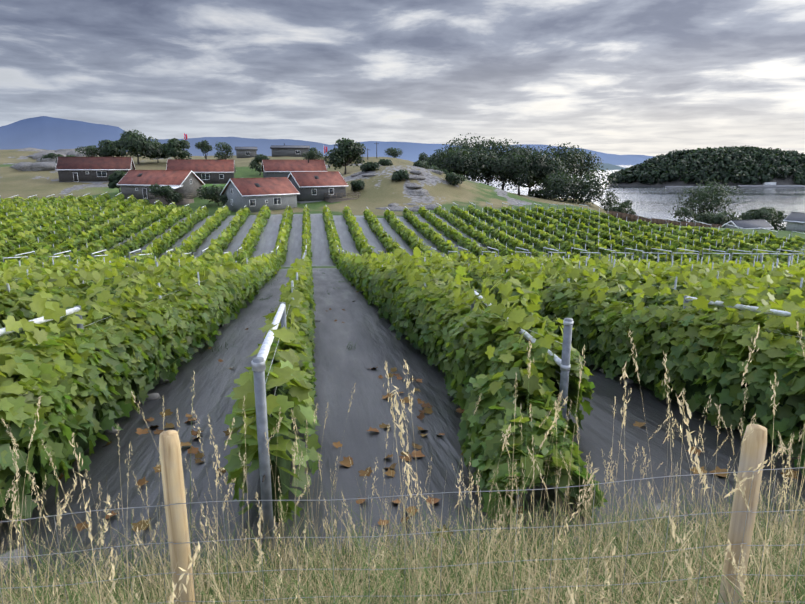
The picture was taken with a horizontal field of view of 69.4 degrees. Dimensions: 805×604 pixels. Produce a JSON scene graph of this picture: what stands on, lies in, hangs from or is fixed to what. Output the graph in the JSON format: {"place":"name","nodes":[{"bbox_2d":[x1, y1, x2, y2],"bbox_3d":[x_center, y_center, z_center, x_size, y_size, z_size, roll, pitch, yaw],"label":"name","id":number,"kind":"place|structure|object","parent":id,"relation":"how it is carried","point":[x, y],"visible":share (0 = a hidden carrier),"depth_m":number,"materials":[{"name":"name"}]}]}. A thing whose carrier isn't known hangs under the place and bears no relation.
{"place":"outdoors","nodes":[
{"label":"outdoors","id":0,"kind":"place"},
{"bbox_2d":[0,116,366,156],"bbox_3d":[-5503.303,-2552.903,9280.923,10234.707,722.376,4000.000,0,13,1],"label":"mountain","id":1,"kind":"structure","parent":0,"point":[46,133],"depth_m":8375.48,"materials":[{"name":"blue"}]},
{"bbox_2d":[0,149,804,603],"bbox_3d":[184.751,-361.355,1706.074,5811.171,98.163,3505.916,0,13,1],"label":"terrain","id":2,"kind":"structure","parent":0,"point":[340,369],"depth_m":7.37,"materials":[{"name":"grey soil"}]},
{"bbox_2d":[40,152,63,161],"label":"bush","id":3,"kind":"object","parent":2,"relation":"on","point":[51,155],"visible":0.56,"depth_m":165.82,"materials":[{"name":"green plant"}]},
{"bbox_2d":[75,145,101,156],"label":"tree","id":4,"kind":"object","parent":2,"relation":"on","point":[89,149],"visible":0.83,"depth_m":170.41,"materials":[{"name":"green plant"}]},
{"bbox_2d":[55,156,135,182],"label":"house","id":5,"kind":"structure","parent":2,"relation":"on","point":[88,169],"depth_m":135.19,"materials":[{"name":"tile"}]},
{"bbox_2d":[97,140,126,156],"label":"tree behind cabins","id":6,"kind":"object","parent":2,"relation":"on","point":[109,148],"visible":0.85,"depth_m":170.53,"materials":[{"name":"green plant"}]},
{"bbox_2d":[108,170,126,193],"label":"bush","id":7,"kind":"object","parent":2,"relation":"on","point":[115,177],"visible":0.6,"depth_m":115.46,"materials":[{"name":"green plant"}]},
{"bbox_2d":[118,130,161,163],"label":"tree","id":8,"kind":"object","parent":2,"relation":"on","point":[133,144],"visible":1,"depth_m":161.59,"materials":[{"name":"green plant"}]},
{"bbox_2d":[148,141,168,162],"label":"tree","id":9,"kind":"object","parent":2,"relation":"on","point":[163,156],"visible":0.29,"depth_m":168.01,"materials":[{"name":"green plant"}]},
{"bbox_2d":[116,170,204,204],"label":"cabin","id":10,"kind":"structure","parent":2,"relation":"on","point":[138,183],"depth_m":109.52,"materials":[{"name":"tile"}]},
{"bbox_2d":[148,183,183,204],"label":"bush","id":11,"kind":"object","parent":2,"relation":"on","point":[168,191],"visible":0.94,"depth_m":102.52,"materials":[{"name":"green plant"}]},
{"bbox_2d":[160,138,191,158],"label":"tree behind back cabin","id":12,"kind":"object","parent":2,"relation":"on","point":[173,147],"visible":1,"depth_m":159.21,"materials":[{"name":"green plant"}]},
{"bbox_2d":[166,158,235,183],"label":"house","id":13,"kind":"structure","parent":2,"relation":"on","point":[207,171],"depth_m":133.60,"materials":[{"name":"tile"}]},
{"bbox_2d":[195,140,211,158],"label":"tree","id":14,"kind":"object","parent":2,"relation":"on","point":[205,147],"visible":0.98,"depth_m":169.48,"materials":[{"name":"green plant"}]},
{"bbox_2d":[196,185,223,205],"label":"bush","id":15,"kind":"object","parent":2,"relation":"on","point":[212,193],"visible":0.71,"depth_m":101.47,"materials":[{"name":"green plant"}]},
{"bbox_2d":[214,142,233,159],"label":"tree behind cabins","id":16,"kind":"object","parent":2,"relation":"on","point":[224,146],"visible":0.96,"depth_m":172.32,"materials":[{"name":"green plant"}]},
{"bbox_2d":[220,193,227,205],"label":"bush","id":17,"kind":"object","parent":2,"relation":"on","point":[223,197],"visible":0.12,"depth_m":97.68,"materials":[{"name":"green plant"}]},
{"bbox_2d":[10,147,445,211],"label":"rock outcrops","id":18,"kind":"object","parent":2,"relation":"on","point":[46,164],"visible":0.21,"depth_m":148.06,"materials":[{"name":"stone"}]},
{"bbox_2d":[235,147,257,157],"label":"house","id":19,"kind":"structure","parent":2,"relation":"on","point":[245,152],"depth_m":207.18,"materials":[{"name":"wood"}]},
{"bbox_2d":[249,154,269,174],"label":"tree","id":20,"kind":"object","parent":2,"relation":"on","point":[257,160],"visible":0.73,"depth_m":146.08,"materials":[{"name":"green plant"}]},
{"bbox_2d":[220,177,299,212],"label":"house","id":21,"kind":"structure","parent":2,"relation":"on","point":[257,194],"depth_m":97.43,"materials":[{"name":"tile"}]},
{"bbox_2d":[207,269,357,351],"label":"mat weeds","id":22,"kind":"object","parent":2,"relation":"on","point":[272,309],"visible":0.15,"depth_m":13.15,"materials":[{"name":"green plant"}]},
{"bbox_2d":[270,143,309,156],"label":"house","id":23,"kind":"structure","parent":2,"relation":"on","point":[288,150],"depth_m":191.89,"materials":[{"name":"wood"}]},
{"bbox_2d":[261,158,326,177],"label":"house","id":24,"kind":"structure","parent":2,"relation":"on","point":[276,168],"depth_m":137.61,"materials":[{"name":"tile"}]},
{"bbox_2d":[302,147,323,159],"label":"tree behind cabins","id":25,"kind":"object","parent":2,"relation":"on","point":[312,153],"visible":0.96,"depth_m":166.50,"materials":[{"name":"green plant"}]},
{"bbox_2d":[287,171,360,203],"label":"house","id":26,"kind":"structure","parent":2,"relation":"on","point":[326,186],"depth_m":107.85,"materials":[{"name":"tile"}]},
{"bbox_2d":[323,138,365,173],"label":"tree tall right of cabins","id":27,"kind":"object","parent":2,"relation":"on","point":[347,152],"visible":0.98,"depth_m":143.49,"materials":[{"name":"green plant"}]},
{"bbox_2d":[350,180,364,190],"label":"bush","id":28,"kind":"object","parent":2,"relation":"on","point":[357,185],"visible":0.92,"depth_m":113.25,"materials":[{"name":"green plant"}]},
{"bbox_2d":[360,161,380,171],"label":"bush","id":29,"kind":"object","parent":2,"relation":"on","point":[367,166],"visible":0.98,"depth_m":123.74,"materials":[{"name":"green plant"}]},
{"bbox_2d":[367,142,378,159],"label":"utility poles","id":30,"kind":"object","parent":2,"relation":"on","point":[376,143],"visible":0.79,"depth_m":178.71,"materials":[{"name":"wood"}]},
{"bbox_2d":[378,159,392,165],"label":"bush","id":31,"kind":"object","parent":2,"relation":"on","point":[384,162],"visible":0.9,"depth_m":134.99,"materials":[{"name":"green plant"}]},
{"bbox_2d":[384,147,402,157],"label":"hill tree","id":32,"kind":"object","parent":2,"relation":"on","point":[393,152],"visible":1,"depth_m":207.80,"materials":[{"name":"green plant"}]},
{"bbox_2d":[391,169,408,181],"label":"bush","id":33,"kind":"object","parent":2,"relation":"on","point":[400,175],"visible":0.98,"depth_m":116.46,"materials":[{"name":"green plant"}]},
{"bbox_2d":[0,311,803,584],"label":"rocks","id":34,"kind":"object","parent":2,"relation":"on","point":[153,396],"visible":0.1,"depth_m":4.91,"materials":[{"name":"stone"}]},
{"bbox_2d":[0,258,804,526],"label":"vine leaves","id":35,"kind":"object","parent":2,"relation":"on","point":[61,366],"visible":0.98,"depth_m":7.22,"materials":[{"name":"green plant"}]},
{"bbox_2d":[0,321,804,603],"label":"grass","id":36,"kind":"structure","parent":2,"relation":"on","point":[785,560],"depth_m":3.26,"materials":[{"name":"plant"}]},
{"bbox_2d":[0,193,804,270],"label":"vine leaves","id":37,"kind":"object","parent":2,"relation":"on","point":[22,234],"visible":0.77,"depth_m":73.30,"materials":[{"name":"green plant"}]},
{"bbox_2d":[0,247,804,335],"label":"vine leaves","id":38,"kind":"object","parent":2,"relation":"on","point":[375,281],"visible":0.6,"depth_m":19.63,"materials":[{"name":"green plant"}]},
{"bbox_2d":[0,192,804,561],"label":"trellis posts","id":39,"kind":"object","parent":2,"relation":"on","point":[258,366],"visible":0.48,"depth_m":7.08,"materials":[{"name":"silver metal"}]},
{"bbox_2d":[16,215,801,470],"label":"trellis wires","id":40,"kind":"object","parent":39,"relation":"attached to","point":[427,263],"visible":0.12,"depth_m":8.51,"materials":[{"name":"silver metal"}]},
{"bbox_2d":[0,199,804,522],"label":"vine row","id":41,"kind":"object","parent":2,"relation":"on","point":[282,483],"depth_m":7.21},
{"bbox_2d":[262,386,570,481],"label":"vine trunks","id":42,"kind":"object","parent":2,"relation":"on","point":[274,392],"depth_m":6.41,"materials":[{"name":"brown wood"}]},
{"bbox_2d":[413,160,429,168],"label":"bush","id":43,"kind":"object","parent":2,"relation":"on","point":[422,164],"visible":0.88,"depth_m":133.41,"materials":[{"name":"green plant"}]},
{"bbox_2d":[419,152,427,161],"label":"hill tree","id":44,"kind":"object","parent":2,"relation":"on","point":[422,157],"visible":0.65,"depth_m":206.78,"materials":[{"name":"green plant"}]},
{"bbox_2d":[57,291,797,540],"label":"fallen leaves","id":45,"kind":"object","parent":2,"relation":"on","point":[346,462],"visible":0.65,"depth_m":6.51,"materials":[{"name":"brown plant"}]},
{"bbox_2d":[427,165,447,173],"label":"knoll tree","id":46,"kind":"object","parent":2,"relation":"on","point":[433,167],"visible":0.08,"depth_m":145.68,"materials":[{"name":"green plant"}]},
{"bbox_2d":[425,141,477,171],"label":"tree grove","id":47,"kind":"object","parent":2,"relation":"on","point":[437,154],"visible":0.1,"depth_m":162.08,"materials":[{"name":"green plant"}]},
{"bbox_2d":[444,172,465,185],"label":"bush","id":48,"kind":"object","parent":2,"relation":"on","point":[453,178],"visible":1,"depth_m":120.77,"materials":[{"name":"green plant"}]},
{"bbox_2d":[428,147,488,180],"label":"tree grove","id":49,"kind":"object","parent":2,"relation":"on","point":[455,162],"visible":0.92,"depth_m":149.56,"materials":[{"name":"green plant"}]},
{"bbox_2d":[159,424,766,603],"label":"fence posts","id":50,"kind":"object","parent":2,"relation":"on","point":[753,449],"visible":0.92,"depth_m":2.37,"materials":[{"name":"beige wood"}]},
{"bbox_2d":[0,467,804,603],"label":"fence wire","id":51,"kind":"object","parent":50,"relation":"attached to","point":[477,563],"visible":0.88,"depth_m":2.38,"materials":[{"name":"grey metal"}]},
{"bbox_2d":[441,133,505,183],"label":"tree grove","id":52,"kind":"object","parent":2,"relation":"on","point":[477,144],"visible":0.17,"depth_m":170.00,"materials":[{"name":"green plant"}]},
{"bbox_2d":[465,147,513,184],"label":"tree grove","id":53,"kind":"object","parent":2,"relation":"on","point":[496,165],"visible":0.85,"depth_m":152.61,"materials":[{"name":"green plant"}]},
{"bbox_2d":[476,137,533,189],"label":"tree grove","id":54,"kind":"object","parent":2,"relation":"on","point":[517,150],"visible":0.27,"depth_m":167.48,"materials":[{"name":"green plant"}]},
{"bbox_2d":[500,146,542,195],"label":"tree grove","id":55,"kind":"object","parent":2,"relation":"on","point":[528,186],"visible":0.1,"depth_m":180.93,"materials":[{"name":"green plant"}]},
{"bbox_2d":[499,151,549,194],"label":"tree grove","id":56,"kind":"object","parent":2,"relation":"on","point":[524,165],"visible":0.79,"depth_m":154.37,"materials":[{"name":"green plant"}]},
{"bbox_2d":[528,188,552,198],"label":"bush","id":57,"kind":"object","parent":2,"relation":"on","point":[536,192],"visible":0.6,"depth_m":155.95,"materials":[{"name":"green plant"}]},
{"bbox_2d":[528,151,572,191],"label":"tree grove","id":58,"kind":"object","parent":2,"relation":"on","point":[552,167],"visible":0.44,"depth_m":155.85,"materials":[{"name":"green plant"}]},
{"bbox_2d":[524,142,586,188],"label":"tree grove","id":59,"kind":"object","parent":2,"relation":"on","point":[563,154],"visible":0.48,"depth_m":169.04,"materials":[{"name":"green plant"}]},
{"bbox_2d":[539,168,617,204],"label":"round tree","id":60,"kind":"object","parent":2,"relation":"on","point":[557,187],"visible":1,"depth_m":144.98,"materials":[{"name":"green plant"}]},
{"bbox_2d":[566,148,603,184],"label":"tree grove","id":61,"kind":"object","parent":2,"relation":"on","point":[589,165],"visible":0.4,"depth_m":179.79,"materials":[{"name":"green plant"}]},
{"bbox_2d":[599,192,619,209],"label":"shore tree","id":62,"kind":"object","parent":2,"relation":"on","point":[608,202],"visible":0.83,"depth_m":194.70,"materials":[{"name":"green plant"}]},
{"bbox_2d":[605,202,631,212],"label":"shore shrub","id":63,"kind":"object","parent":2,"relation":"on","point":[620,209],"visible":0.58,"depth_m":146.37,"materials":[{"name":"green plant"}]},
{"bbox_2d":[620,200,636,214],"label":"shore tree","id":64,"kind":"object","parent":2,"relation":"on","point":[631,211],"visible":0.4,"depth_m":185.36,"materials":[{"name":"green plant"}]},
{"bbox_2d":[607,211,721,227],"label":"board fence","id":65,"kind":"object","parent":2,"relation":"on","point":[629,217],"visible":0.42,"depth_m":103.56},
{"bbox_2d":[674,207,695,221],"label":"bush","id":66,"kind":"object","parent":2,"relation":"on","point":[680,213],"visible":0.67,"depth_m":161.60,"materials":[{"name":"green plant"}]},
{"bbox_2d":[666,179,746,221],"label":"tree","id":67,"kind":"object","parent":2,"relation":"on","point":[706,205],"visible":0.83,"depth_m":177.84,"materials":[{"name":"green plant"}]},
{"bbox_2d":[692,211,741,227],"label":"bush","id":68,"kind":"object","parent":2,"relation":"on","point":[719,218],"visible":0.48,"depth_m":136.42,"materials":[{"name":"green plant"}]},
{"bbox_2d":[722,219,773,229],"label":"house","id":69,"kind":"structure","parent":2,"relation":"on","point":[754,224],"depth_m":114.94,"materials":[{"name":"tile"}]},
{"bbox_2d":[739,209,776,229],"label":"bush","id":70,"kind":"object","parent":2,"relation":"on","point":[756,214],"visible":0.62,"depth_m":145.35,"materials":[{"name":"green plant"}]},
{"bbox_2d":[760,206,786,230],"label":"tree","id":71,"kind":"object","parent":2,"relation":"on","point":[779,219],"visible":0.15,"depth_m":164.46,"materials":[{"name":"green plant"}]},
{"bbox_2d":[783,212,804,231],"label":"house","id":72,"kind":"structure","parent":2,"relation":"on","point":[795,221],"depth_m":96.17,"materials":[{"name":"tile"}]},
{"bbox_2d":[0,0,804,155],"label":"sky","id":73,"kind":"structure","parent":0,"point":[619,77],"materials":[{"name":"grey"}]},
{"bbox_2d":[333,141,645,164],"bbox_3d":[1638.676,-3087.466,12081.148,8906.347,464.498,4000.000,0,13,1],"label":"hills","id":74,"kind":"structure","parent":0,"point":[411,151],"depth_m":11204.27,"materials":[{"name":"blue"}]},
{"bbox_2d":[585,162,624,169],"bbox_3d":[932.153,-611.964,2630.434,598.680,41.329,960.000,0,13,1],"label":"shore headland","id":75,"kind":"structure","parent":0,"point":[606,166],"depth_m":2376.44,"materials":[{"name":"blue"}]},
{"bbox_2d":[469,165,804,229],"bbox_3d":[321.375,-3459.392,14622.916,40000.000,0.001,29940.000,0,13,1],"label":"sea water","id":76,"kind":"structure","parent":0,"point":[656,202],"depth_m":415.12,"materials":[{"name":"grey liquid"}]},
{"bbox_2d":[624,155,652,159],"bbox_3d":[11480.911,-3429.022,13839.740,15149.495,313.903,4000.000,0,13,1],"label":"mountain","id":77,"kind":"structure","parent":0,"point":[644,157],"depth_m":13255.38,"materials":[{"name":"blue"}]},
{"bbox_2d":[604,159,804,186],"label":"island","id":78,"kind":"structure","parent":0,"point":[779,180],"depth_m":608.42,"materials":[{"name":"grey stone"}]},
{"bbox_2d":[607,145,804,185],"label":"island forest","id":79,"kind":"object","parent":78,"relation":"on","point":[706,162],"visible":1,"depth_m":617.01,"materials":[{"name":"green plant"}]},
{"bbox_2d":[665,180,804,187],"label":"island quay and boathouse","id":80,"kind":"structure","parent":78,"relation":"on","point":[771,183],"depth_m":588.33,"materials":[{"name":"concrete"}]}
]}

